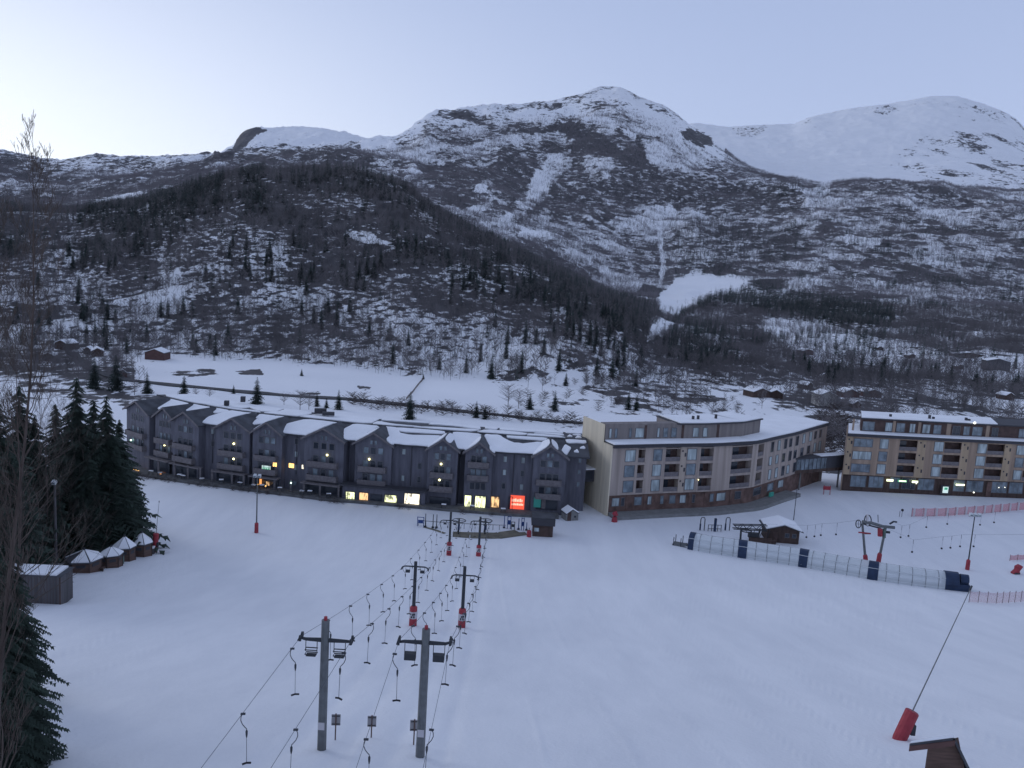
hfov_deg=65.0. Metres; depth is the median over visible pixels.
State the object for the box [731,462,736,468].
loggia door
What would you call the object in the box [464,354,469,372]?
spruce tree
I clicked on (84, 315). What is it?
spruce tree
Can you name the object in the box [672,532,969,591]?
covered conveyor
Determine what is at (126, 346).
spruce tree
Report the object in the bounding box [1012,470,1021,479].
window
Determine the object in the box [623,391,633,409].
spruce tree
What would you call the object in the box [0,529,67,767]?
spruce tree
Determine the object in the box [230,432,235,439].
window
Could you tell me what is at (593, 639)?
ski slope
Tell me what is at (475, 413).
spruce tree
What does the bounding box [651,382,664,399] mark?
birch tree
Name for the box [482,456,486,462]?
window
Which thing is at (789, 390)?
birch tree
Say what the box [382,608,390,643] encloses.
bar hanger
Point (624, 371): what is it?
birch tree
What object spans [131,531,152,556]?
grill cabin
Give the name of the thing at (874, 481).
window
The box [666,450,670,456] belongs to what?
loggia door
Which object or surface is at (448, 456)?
window
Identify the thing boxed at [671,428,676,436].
window
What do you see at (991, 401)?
birch tree
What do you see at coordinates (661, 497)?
window
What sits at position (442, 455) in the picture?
window
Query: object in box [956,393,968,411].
birch tree
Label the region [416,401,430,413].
bush
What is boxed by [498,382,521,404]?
birch tree
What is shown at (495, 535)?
trodden mat
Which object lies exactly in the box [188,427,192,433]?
window
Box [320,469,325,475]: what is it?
window
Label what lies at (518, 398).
birch tree
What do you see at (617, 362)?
spruce tree
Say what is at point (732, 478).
loggia door
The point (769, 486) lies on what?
window
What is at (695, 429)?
window
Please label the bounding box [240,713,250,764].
bar hanger
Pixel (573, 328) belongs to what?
spruce tree
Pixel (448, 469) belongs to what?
window
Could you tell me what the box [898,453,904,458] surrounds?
loggia door
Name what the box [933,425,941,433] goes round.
window
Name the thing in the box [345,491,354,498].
shop window
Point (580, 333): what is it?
spruce tree
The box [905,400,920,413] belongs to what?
birch tree
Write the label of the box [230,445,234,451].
window
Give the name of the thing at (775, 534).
door
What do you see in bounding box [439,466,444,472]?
window
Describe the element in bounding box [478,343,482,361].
spruce tree
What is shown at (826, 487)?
red trestle
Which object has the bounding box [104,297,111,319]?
spruce tree
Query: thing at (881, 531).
lift tower
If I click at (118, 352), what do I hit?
birch tree
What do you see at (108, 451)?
spruce tree
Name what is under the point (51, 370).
birch tree
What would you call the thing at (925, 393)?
birch tree
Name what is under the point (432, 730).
bar hanger
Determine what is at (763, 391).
birch tree
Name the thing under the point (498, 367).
birch tree
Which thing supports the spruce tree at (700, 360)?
on the hill
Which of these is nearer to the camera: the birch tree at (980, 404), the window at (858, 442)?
the window at (858, 442)
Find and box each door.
[543,527,548,536]
[567,511,571,520]
[663,479,667,486]
[664,465,668,471]
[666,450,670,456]
[729,476,735,483]
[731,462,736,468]
[732,447,738,454]
[773,532,777,542]
[896,466,902,471]
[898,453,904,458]
[899,441,906,446]
[985,481,991,496]
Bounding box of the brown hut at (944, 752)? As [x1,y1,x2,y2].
[909,735,968,767]
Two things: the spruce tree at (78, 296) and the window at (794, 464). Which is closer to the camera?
the window at (794, 464)
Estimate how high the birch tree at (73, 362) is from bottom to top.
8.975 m
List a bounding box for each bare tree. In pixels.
[0,110,72,767]
[0,191,35,715]
[0,311,115,601]
[23,396,92,543]
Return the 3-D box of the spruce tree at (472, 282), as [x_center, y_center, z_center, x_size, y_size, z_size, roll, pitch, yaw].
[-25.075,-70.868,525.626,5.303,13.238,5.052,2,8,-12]
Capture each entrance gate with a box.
[417,517,423,526]
[507,516,510,528]
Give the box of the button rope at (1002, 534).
[896,532,1023,539]
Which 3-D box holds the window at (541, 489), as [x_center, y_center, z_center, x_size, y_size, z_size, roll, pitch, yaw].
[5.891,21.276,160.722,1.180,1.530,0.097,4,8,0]
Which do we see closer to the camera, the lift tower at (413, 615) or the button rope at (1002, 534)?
the lift tower at (413, 615)
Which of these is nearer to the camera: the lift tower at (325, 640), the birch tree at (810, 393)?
the lift tower at (325, 640)
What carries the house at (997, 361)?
on the hill
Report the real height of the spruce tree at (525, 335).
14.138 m
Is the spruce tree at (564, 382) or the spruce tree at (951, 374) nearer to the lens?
the spruce tree at (564, 382)
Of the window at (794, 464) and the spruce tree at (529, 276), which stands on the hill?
the spruce tree at (529, 276)
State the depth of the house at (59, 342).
397.01 m
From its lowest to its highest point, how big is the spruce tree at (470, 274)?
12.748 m
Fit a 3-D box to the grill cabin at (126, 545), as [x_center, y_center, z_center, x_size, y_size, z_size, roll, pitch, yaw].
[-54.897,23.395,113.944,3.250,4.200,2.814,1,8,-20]
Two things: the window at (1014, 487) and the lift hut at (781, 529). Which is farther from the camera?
the window at (1014, 487)
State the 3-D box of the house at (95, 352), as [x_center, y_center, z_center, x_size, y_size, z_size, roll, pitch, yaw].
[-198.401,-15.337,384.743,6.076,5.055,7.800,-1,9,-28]
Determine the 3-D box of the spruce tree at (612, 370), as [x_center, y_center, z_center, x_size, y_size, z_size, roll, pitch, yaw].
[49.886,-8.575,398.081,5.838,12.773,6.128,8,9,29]
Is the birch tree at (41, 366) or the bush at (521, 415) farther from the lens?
the birch tree at (41, 366)
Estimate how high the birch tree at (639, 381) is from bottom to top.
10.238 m
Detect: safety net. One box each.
[911,502,1023,516]
[969,590,1023,602]
[1009,555,1023,560]
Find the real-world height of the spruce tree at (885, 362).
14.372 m
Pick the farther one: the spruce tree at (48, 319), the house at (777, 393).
the spruce tree at (48, 319)
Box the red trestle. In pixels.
[823,485,830,494]
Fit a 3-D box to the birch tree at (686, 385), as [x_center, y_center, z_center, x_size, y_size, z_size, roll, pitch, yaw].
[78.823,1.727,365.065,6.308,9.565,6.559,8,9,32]
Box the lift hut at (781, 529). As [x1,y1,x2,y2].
[759,515,803,543]
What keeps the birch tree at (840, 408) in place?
on the valley floor
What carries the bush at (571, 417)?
on the valley floor
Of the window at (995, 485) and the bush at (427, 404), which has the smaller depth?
the window at (995, 485)
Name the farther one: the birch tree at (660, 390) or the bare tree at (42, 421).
the birch tree at (660, 390)
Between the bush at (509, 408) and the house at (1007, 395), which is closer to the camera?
the bush at (509, 408)
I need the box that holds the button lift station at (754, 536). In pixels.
[732,524,775,544]
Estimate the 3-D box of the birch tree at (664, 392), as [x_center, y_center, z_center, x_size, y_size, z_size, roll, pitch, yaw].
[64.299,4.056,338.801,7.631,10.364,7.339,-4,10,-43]
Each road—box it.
[70,351,581,422]
[806,415,860,418]
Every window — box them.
[183,426,187,432]
[183,438,187,444]
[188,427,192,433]
[188,439,192,445]
[188,452,192,458]
[223,444,228,450]
[223,457,228,463]
[224,431,228,438]
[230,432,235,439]
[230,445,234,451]
[230,458,234,464]
[236,459,241,465]
[237,433,241,439]
[237,446,241,452]
[258,449,263,455]
[258,462,263,468]
[259,436,263,442]
[264,437,269,443]
[264,449,269,455]
[270,437,275,444]
[270,450,274,456]
[312,468,317,474]
[313,442,318,448]
[313,455,317,461]
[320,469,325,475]
[321,443,326,449]
[321,456,325,462]
[328,470,333,476]
[329,443,334,450]
[329,456,333,463]
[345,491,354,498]
[359,492,368,499]
[362,473,367,479]
[363,447,368,453]
[363,460,368,466]
[369,474,374,480]
[370,447,375,454]
[370,460,375,466]
[370,494,381,500]
[377,461,382,467]
[377,474,382,480]
[378,448,383,454]
[384,494,397,502]
[404,492,419,504]
[429,496,450,504]
[433,479,437,485]
[434,452,439,459]
[434,466,438,472]
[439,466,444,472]
[439,480,443,486]
[440,453,445,459]
[445,467,450,473]
[445,480,449,486]
[446,453,451,460]
[464,495,471,506]
[469,482,474,489]
[470,468,475,474]
[471,455,475,461]
[474,495,485,507]
[475,482,479,489]
[476,456,481,462]
[476,469,480,475]
[480,483,485,489]
[481,469,485,475]
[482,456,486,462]
[490,496,499,507]
[508,496,512,508]
[536,500,557,510]
[538,487,544,493]
[539,473,545,479]
[540,460,545,466]
[545,487,550,493]
[546,473,551,479]
[547,460,552,467]
[552,474,558,480]
[552,487,557,494]
[553,461,559,467]
[609,428,611,437]
[611,498,619,506]
[614,428,617,437]
[622,480,633,492]
[624,465,634,476]
[625,450,635,461]
[629,428,631,437]
[634,497,641,504]
[635,428,644,437]
[647,496,651,504]
[650,479,659,491]
[652,464,661,475]
[653,449,662,460]
[660,496,663,503]
[663,428,667,436]
[669,495,675,503]
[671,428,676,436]
[679,495,685,502]
[684,478,694,489]
[685,463,695,474]
[687,448,696,459]
[692,427,698,436]
[702,427,707,436]
[709,493,713,501]
[716,492,725,500]
[734,491,740,498]
[753,486,760,495]
[767,469,771,479]
[767,482,773,491]
[768,456,771,465]
[770,441,774,451]
[774,467,777,477]
[777,440,780,450]
[777,479,783,487]
[781,465,784,475]
[784,438,787,448]
[788,451,791,460]
[792,462,795,472]
[795,436,798,445]
[802,433,805,443]
[809,431,812,441]
[850,463,869,472]
[850,475,866,486]
[852,451,871,459]
[853,438,873,447]
[862,421,874,430]
[868,476,883,487]
[876,464,885,473]
[878,451,887,461]
[879,439,888,448]
[885,422,892,431]
[889,477,899,488]
[896,423,905,431]
[901,478,915,489]
[909,424,915,432]
[917,478,934,490]
[922,424,930,433]
[930,466,940,476]
[932,454,942,463]
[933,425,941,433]
[934,441,943,451]
[952,426,960,434]
[952,480,964,491]
[963,426,969,435]
[965,481,983,491]
[972,427,982,435]
[973,468,983,478]
[975,456,985,465]
[977,443,987,453]
[991,428,998,436]
[991,481,1007,492]
[1008,482,1023,493]
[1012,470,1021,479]
[1014,458,1023,467]
[1016,445,1023,454]
[1018,429,1023,437]
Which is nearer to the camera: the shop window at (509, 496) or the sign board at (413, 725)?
the sign board at (413, 725)
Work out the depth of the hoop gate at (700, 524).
156.54 m
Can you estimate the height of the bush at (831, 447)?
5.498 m
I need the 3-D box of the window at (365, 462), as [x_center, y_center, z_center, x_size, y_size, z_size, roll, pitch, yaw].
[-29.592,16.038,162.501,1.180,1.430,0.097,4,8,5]
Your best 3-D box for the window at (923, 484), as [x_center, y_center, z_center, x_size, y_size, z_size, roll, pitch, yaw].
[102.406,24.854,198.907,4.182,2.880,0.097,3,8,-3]
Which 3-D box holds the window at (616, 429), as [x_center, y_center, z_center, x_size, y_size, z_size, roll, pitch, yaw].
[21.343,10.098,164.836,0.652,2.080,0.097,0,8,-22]
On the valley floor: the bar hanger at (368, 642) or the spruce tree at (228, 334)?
the spruce tree at (228, 334)
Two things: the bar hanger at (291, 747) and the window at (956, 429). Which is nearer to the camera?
the bar hanger at (291, 747)
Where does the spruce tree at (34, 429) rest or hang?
on the ski slope
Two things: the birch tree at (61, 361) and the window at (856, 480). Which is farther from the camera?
the birch tree at (61, 361)
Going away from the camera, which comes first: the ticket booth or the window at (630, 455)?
the ticket booth
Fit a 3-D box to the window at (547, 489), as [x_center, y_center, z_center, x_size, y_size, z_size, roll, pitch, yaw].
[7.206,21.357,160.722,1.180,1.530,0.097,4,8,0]
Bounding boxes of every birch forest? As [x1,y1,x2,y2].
[0,101,1023,309]
[0,161,1023,421]
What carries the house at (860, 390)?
on the valley floor
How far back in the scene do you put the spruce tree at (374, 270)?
521.25 m
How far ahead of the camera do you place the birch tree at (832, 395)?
360.28 m
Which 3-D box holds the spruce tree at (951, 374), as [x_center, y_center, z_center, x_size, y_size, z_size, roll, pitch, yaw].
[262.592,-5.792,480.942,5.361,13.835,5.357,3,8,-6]
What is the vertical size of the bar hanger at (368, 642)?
2.653 m
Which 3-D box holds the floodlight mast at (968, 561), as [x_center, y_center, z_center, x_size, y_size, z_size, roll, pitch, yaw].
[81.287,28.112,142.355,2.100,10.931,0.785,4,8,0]
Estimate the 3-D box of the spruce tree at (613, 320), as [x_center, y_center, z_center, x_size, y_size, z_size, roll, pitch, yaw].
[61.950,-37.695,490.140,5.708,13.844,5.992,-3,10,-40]
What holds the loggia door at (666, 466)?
in the hotel at (690, 465)
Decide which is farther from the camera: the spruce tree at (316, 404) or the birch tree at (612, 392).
the birch tree at (612, 392)
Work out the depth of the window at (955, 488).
199.56 m
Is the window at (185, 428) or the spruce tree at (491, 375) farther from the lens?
the spruce tree at (491, 375)
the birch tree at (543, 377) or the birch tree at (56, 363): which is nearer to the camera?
the birch tree at (56, 363)
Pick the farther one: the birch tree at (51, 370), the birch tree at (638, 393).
the birch tree at (638, 393)
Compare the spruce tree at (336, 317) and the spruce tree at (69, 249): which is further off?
the spruce tree at (69, 249)
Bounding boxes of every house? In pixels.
[54,339,77,349]
[82,345,93,353]
[91,346,104,356]
[143,347,170,360]
[742,385,771,397]
[770,388,783,398]
[797,381,812,389]
[811,388,836,405]
[836,387,860,397]
[848,399,861,407]
[858,388,882,397]
[950,351,986,357]
[981,357,1011,370]
[996,391,1013,399]
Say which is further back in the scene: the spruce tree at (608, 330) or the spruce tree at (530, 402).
the spruce tree at (608, 330)
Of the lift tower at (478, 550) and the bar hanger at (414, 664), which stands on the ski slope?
the lift tower at (478, 550)
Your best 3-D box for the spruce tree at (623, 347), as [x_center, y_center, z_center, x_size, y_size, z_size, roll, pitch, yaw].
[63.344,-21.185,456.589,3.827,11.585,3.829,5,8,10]
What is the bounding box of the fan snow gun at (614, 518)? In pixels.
[611,511,617,522]
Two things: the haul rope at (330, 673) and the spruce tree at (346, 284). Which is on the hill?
the spruce tree at (346, 284)
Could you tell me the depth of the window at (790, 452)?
188.57 m
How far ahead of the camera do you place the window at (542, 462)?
160.00 m
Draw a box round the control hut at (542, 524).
[531,512,555,536]
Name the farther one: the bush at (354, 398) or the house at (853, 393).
the house at (853, 393)
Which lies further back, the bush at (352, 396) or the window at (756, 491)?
the bush at (352, 396)
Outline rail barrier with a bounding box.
[418,521,499,529]
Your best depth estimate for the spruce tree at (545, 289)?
523.90 m
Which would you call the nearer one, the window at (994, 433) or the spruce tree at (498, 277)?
the window at (994, 433)
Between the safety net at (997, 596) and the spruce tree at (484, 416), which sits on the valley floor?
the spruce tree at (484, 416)
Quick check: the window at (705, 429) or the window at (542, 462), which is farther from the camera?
the window at (705, 429)
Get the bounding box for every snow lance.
[152,501,159,551]
[892,585,972,740]
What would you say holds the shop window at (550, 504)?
in the hotel at (486, 470)
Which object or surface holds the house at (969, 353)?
on the hill
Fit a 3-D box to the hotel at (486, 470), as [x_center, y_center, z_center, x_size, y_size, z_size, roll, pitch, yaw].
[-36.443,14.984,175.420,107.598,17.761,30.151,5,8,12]
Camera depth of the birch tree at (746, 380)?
396.61 m
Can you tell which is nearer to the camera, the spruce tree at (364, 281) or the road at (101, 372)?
the road at (101, 372)
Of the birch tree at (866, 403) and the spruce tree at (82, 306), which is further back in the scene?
the spruce tree at (82, 306)
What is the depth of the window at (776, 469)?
184.43 m
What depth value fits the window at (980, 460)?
198.63 m
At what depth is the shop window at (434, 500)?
161.76 m
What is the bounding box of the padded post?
[527,528,530,536]
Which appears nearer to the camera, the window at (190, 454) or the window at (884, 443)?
the window at (190, 454)
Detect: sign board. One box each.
[331,713,340,739]
[367,715,376,737]
[410,719,416,744]
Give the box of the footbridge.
[795,452,843,489]
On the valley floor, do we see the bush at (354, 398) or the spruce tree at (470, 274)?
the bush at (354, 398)
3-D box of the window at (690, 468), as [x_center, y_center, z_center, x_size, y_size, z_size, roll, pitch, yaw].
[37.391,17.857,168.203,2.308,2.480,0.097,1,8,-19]
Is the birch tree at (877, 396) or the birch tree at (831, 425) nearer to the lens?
the birch tree at (831, 425)
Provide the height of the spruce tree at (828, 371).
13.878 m
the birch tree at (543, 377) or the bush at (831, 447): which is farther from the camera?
the birch tree at (543, 377)
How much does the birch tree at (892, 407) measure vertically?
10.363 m
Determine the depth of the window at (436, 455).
160.74 m
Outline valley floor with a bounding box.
[0,320,1023,479]
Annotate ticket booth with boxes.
[561,505,578,520]
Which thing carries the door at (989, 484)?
in the hotel at (911, 453)
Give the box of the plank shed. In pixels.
[14,564,74,604]
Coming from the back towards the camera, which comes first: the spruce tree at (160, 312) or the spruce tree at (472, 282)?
the spruce tree at (472, 282)
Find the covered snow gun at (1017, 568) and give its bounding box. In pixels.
[1010,564,1022,573]
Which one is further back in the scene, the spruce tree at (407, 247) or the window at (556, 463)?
the spruce tree at (407, 247)
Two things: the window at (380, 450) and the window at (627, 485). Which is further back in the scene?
the window at (627, 485)
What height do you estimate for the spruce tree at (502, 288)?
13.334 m
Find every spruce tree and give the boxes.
[0,404,60,564]
[0,449,74,577]
[0,456,48,563]
[0,507,69,765]
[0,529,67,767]
[3,386,72,562]
[14,300,21,321]
[14,579,55,701]
[25,416,77,561]
[35,273,41,288]
[35,307,43,324]
[42,404,68,470]
[44,306,52,324]
[45,378,132,563]
[59,448,123,562]
[65,238,71,255]
[69,253,76,270]
[75,286,81,303]
[79,299,83,318]
[80,397,169,554]
[81,251,86,267]
[81,301,88,322]
[85,300,89,317]
[85,357,104,389]
[85,400,100,465]
[90,321,98,342]
[102,325,105,342]
[103,332,109,348]
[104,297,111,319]
[105,256,111,273]
[105,356,127,391]
[111,252,117,270]
[112,307,117,322]
[112,419,155,537]
[115,427,156,531]
[123,336,129,353]
[131,234,139,249]
[140,373,154,393]
[143,324,149,342]
[159,300,165,316]
[164,301,169,317]
[168,226,172,244]
[178,375,189,393]
[180,294,185,314]
[201,264,209,281]
[212,333,218,355]
[223,323,231,343]
[226,242,233,258]
[234,296,240,314]
[242,257,247,275]
[244,231,248,250]
[247,255,251,274]
[248,378,264,404]
[263,248,268,265]
[268,248,273,263]
[268,264,274,281]
[290,228,296,245]
[299,296,303,314]
[303,275,308,295]
[307,263,314,282]
[314,393,319,406]
[318,308,324,328]
[326,293,330,311]
[333,303,340,325]
[334,391,342,409]
[341,230,348,249]
[344,271,348,287]
[347,296,351,312]
[353,274,358,289]
[355,261,361,279]
[362,274,366,291]
[363,256,369,274]
[366,320,371,336]
[370,260,376,277]
[378,247,383,266]
[389,340,396,363]
[402,392,416,419]
[404,240,409,255]
[405,330,411,345]
[445,248,451,266]
[447,286,452,304]
[448,272,455,289]
[460,270,467,289]
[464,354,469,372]
[466,265,472,280]
[471,267,475,284]
[471,403,480,417]
[473,274,479,290]
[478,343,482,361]
[481,406,487,419]
[487,355,495,379]
[495,264,500,282]
[499,275,505,294]
[503,322,510,344]
[503,337,508,358]
[514,283,518,302]
[519,348,524,372]
[521,319,529,344]
[525,393,533,409]
[526,270,532,285]
[533,326,539,344]
[540,337,546,354]
[542,283,546,299]
[542,294,546,311]
[548,308,551,324]
[549,391,559,410]
[550,320,555,342]
[556,344,562,370]
[562,372,569,385]
[565,296,570,314]
[570,319,575,339]
[575,321,582,343]
[584,294,588,309]
[586,324,593,345]
[592,336,596,353]
[592,356,601,375]
[594,323,599,344]
[598,339,603,355]
[600,301,604,317]
[605,316,611,337]
[605,332,611,348]
[606,305,610,321]
[608,354,615,377]
[611,311,616,332]
[611,333,615,350]
[614,348,619,365]
[619,354,626,370]
[620,338,625,354]
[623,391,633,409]
[632,365,638,386]
[632,395,639,410]
[635,347,646,365]
[682,344,688,363]
[695,349,702,369]
[804,357,810,376]
[822,361,831,382]
[830,363,836,383]
[877,367,883,386]
[882,353,887,370]
[946,363,954,383]
[1013,351,1018,368]
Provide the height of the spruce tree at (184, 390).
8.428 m
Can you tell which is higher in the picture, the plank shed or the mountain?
the mountain
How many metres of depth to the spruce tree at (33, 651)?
38.42 m
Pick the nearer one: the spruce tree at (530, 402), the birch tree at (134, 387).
the birch tree at (134, 387)
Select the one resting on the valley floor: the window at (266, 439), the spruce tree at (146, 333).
the spruce tree at (146, 333)
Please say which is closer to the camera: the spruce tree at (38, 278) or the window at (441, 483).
the window at (441, 483)
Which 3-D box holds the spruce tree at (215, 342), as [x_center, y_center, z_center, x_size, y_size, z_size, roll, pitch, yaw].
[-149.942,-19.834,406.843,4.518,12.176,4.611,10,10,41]
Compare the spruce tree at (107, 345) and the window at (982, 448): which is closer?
the window at (982, 448)
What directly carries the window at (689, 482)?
in the hotel at (690, 465)
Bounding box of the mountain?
[0,86,1023,315]
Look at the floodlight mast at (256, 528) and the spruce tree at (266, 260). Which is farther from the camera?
the spruce tree at (266, 260)
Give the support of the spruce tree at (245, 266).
on the hill
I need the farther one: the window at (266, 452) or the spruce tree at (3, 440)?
the window at (266, 452)
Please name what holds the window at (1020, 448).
in the hotel at (911, 453)
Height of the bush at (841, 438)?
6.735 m
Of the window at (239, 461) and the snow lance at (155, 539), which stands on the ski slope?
the snow lance at (155, 539)
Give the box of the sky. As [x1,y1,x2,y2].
[0,0,1023,159]
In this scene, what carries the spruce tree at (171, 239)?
on the hill
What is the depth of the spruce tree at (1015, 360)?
579.32 m
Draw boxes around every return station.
[453,518,465,533]
[482,518,490,533]
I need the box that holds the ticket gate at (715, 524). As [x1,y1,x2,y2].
[708,518,721,531]
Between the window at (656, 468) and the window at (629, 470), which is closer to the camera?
the window at (629, 470)
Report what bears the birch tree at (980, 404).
on the valley floor
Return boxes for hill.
[0,171,1023,395]
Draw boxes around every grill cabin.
[65,548,103,572]
[100,545,123,567]
[113,534,136,561]
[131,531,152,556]
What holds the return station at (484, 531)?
on the ski slope
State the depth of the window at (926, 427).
199.51 m
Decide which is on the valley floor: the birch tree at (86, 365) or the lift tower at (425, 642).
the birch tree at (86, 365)
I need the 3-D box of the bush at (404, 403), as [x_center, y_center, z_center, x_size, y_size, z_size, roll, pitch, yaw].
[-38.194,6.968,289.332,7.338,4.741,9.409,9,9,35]
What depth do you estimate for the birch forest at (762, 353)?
525.65 m
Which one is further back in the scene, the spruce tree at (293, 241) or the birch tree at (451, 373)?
the spruce tree at (293, 241)
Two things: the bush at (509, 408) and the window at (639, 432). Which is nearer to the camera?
the window at (639, 432)
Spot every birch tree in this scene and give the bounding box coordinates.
[11,355,25,372]
[38,356,46,374]
[43,356,57,375]
[50,355,60,376]
[54,358,70,376]
[61,352,77,364]
[68,356,79,370]
[69,355,85,378]
[70,361,87,376]
[71,343,79,358]
[79,357,92,374]
[81,350,92,362]
[98,354,113,370]
[99,357,107,374]
[109,348,123,362]
[122,359,131,374]
[124,348,138,361]
[126,376,147,394]
[134,342,142,356]
[289,390,313,405]
[303,393,316,405]
[352,350,361,364]
[446,360,457,379]
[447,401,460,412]
[468,356,476,373]
[495,359,504,377]
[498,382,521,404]
[505,356,518,368]
[512,390,528,407]
[539,371,549,386]
[576,351,584,365]
[581,370,591,383]
[590,371,599,383]
[598,370,609,383]
[606,385,616,399]
[613,374,625,387]
[618,365,628,379]
[632,371,642,389]
[633,388,643,399]
[639,383,648,401]
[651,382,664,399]
[654,385,664,404]
[655,368,663,381]
[655,383,669,404]
[666,399,679,412]
[668,376,677,390]
[669,391,680,407]
[679,379,690,392]
[681,398,694,413]
[694,382,702,401]
[708,398,718,412]
[717,399,731,411]
[732,400,743,412]
[740,375,751,387]
[759,388,768,403]
[785,383,794,401]
[792,379,802,396]
[802,391,812,410]
[805,387,817,402]
[811,388,822,407]
[813,412,848,437]
[814,394,824,408]
[818,408,849,443]
[823,402,855,416]
[824,388,841,402]
[824,415,855,443]
[829,403,852,418]
[839,396,849,414]
[840,392,854,412]
[841,390,852,409]
[847,397,860,414]
[852,400,864,420]
[861,396,873,410]
[862,384,876,401]
[872,390,882,407]
[888,400,897,412]
[892,398,904,411]
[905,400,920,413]
[920,388,931,405]
[920,402,935,413]
[929,390,941,406]
[940,390,952,407]
[953,395,965,410]
[955,390,978,408]
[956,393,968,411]
[971,395,983,412]
[972,389,997,410]
[975,398,985,412]
[985,395,995,410]
[990,398,999,413]
[990,409,1006,418]
[1005,404,1018,418]
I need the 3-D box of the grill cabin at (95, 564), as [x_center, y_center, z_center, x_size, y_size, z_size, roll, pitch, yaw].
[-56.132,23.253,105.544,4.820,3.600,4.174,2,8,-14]
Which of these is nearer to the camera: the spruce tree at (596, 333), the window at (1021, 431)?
the window at (1021, 431)
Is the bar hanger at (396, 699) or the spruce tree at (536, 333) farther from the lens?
the spruce tree at (536, 333)
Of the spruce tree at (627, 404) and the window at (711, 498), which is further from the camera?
the spruce tree at (627, 404)
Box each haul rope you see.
[201,521,463,767]
[356,521,491,767]
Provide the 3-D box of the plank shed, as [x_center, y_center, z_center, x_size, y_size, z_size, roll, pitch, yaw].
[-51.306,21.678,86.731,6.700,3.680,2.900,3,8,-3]
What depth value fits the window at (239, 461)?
168.19 m
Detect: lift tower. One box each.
[297,616,354,750]
[396,625,452,757]
[401,561,428,625]
[440,512,458,555]
[451,566,479,627]
[470,517,488,556]
[855,514,896,561]
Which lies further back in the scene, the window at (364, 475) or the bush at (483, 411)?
the bush at (483, 411)
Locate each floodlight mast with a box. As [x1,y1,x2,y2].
[51,480,57,564]
[253,474,260,532]
[965,512,981,569]
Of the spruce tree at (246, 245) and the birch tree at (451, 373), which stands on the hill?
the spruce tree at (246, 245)
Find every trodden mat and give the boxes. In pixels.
[424,527,444,533]
[453,530,524,538]
[498,532,526,537]
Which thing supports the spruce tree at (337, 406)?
on the valley floor
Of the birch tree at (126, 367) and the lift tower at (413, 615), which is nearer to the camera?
the lift tower at (413, 615)
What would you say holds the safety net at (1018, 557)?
on the ski slope
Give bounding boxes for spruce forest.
[0,159,1023,394]
[4,149,1023,308]
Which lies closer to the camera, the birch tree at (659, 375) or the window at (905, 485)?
the window at (905, 485)
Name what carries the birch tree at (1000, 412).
on the valley floor
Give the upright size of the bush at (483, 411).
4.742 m
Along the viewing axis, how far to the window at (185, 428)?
171.48 m
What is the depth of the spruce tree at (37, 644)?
49.19 m
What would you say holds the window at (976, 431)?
in the hotel at (911, 453)
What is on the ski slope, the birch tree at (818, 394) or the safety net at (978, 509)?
the safety net at (978, 509)
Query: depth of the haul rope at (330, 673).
40.70 m
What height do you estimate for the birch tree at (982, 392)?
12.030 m
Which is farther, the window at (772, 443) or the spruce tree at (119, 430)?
the window at (772, 443)
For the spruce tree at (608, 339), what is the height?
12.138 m
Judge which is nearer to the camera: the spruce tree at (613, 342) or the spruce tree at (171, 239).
the spruce tree at (613, 342)
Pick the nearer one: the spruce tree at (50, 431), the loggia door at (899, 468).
the spruce tree at (50, 431)
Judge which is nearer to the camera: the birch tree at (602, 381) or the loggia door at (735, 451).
the loggia door at (735, 451)
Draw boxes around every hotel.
[122,394,589,518]
[582,411,829,520]
[840,411,1023,498]
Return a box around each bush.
[340,391,360,402]
[345,392,363,404]
[356,391,368,404]
[371,398,382,409]
[396,396,415,409]
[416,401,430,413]
[422,401,433,411]
[431,402,452,414]
[438,399,454,410]
[463,403,481,414]
[472,405,493,417]
[480,405,496,418]
[502,404,520,416]
[512,410,531,422]
[563,411,580,423]
[563,414,581,424]
[815,409,833,419]
[824,440,840,452]
[825,443,843,452]
[831,431,845,446]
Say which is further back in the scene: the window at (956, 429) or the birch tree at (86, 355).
the birch tree at (86, 355)
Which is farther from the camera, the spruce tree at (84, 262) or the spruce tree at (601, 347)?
the spruce tree at (84, 262)
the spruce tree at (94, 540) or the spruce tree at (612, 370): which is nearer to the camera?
the spruce tree at (94, 540)
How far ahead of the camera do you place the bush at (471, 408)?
284.66 m
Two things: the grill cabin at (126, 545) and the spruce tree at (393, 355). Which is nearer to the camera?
the grill cabin at (126, 545)
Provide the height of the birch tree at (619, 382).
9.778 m
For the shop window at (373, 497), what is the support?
in the hotel at (486, 470)
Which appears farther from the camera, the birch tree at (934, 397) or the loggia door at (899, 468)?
the birch tree at (934, 397)
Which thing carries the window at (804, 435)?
in the hotel at (690, 465)
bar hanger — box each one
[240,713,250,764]
[290,648,298,695]
[290,728,297,767]
[335,652,345,700]
[363,738,370,763]
[364,623,373,663]
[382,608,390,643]
[392,653,400,701]
[411,625,417,666]
[425,728,433,767]
[441,639,452,685]
[449,625,459,666]
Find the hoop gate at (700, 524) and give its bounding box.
[699,517,705,530]
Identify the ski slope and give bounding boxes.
[3,435,1023,767]
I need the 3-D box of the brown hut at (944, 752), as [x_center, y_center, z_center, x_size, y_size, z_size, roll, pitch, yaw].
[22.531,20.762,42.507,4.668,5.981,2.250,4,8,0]
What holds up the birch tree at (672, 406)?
on the valley floor
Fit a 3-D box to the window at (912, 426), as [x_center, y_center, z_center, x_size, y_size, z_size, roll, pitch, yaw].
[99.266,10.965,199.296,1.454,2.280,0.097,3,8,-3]
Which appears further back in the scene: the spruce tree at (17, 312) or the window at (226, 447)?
the spruce tree at (17, 312)
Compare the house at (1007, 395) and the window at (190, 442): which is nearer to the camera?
the window at (190, 442)

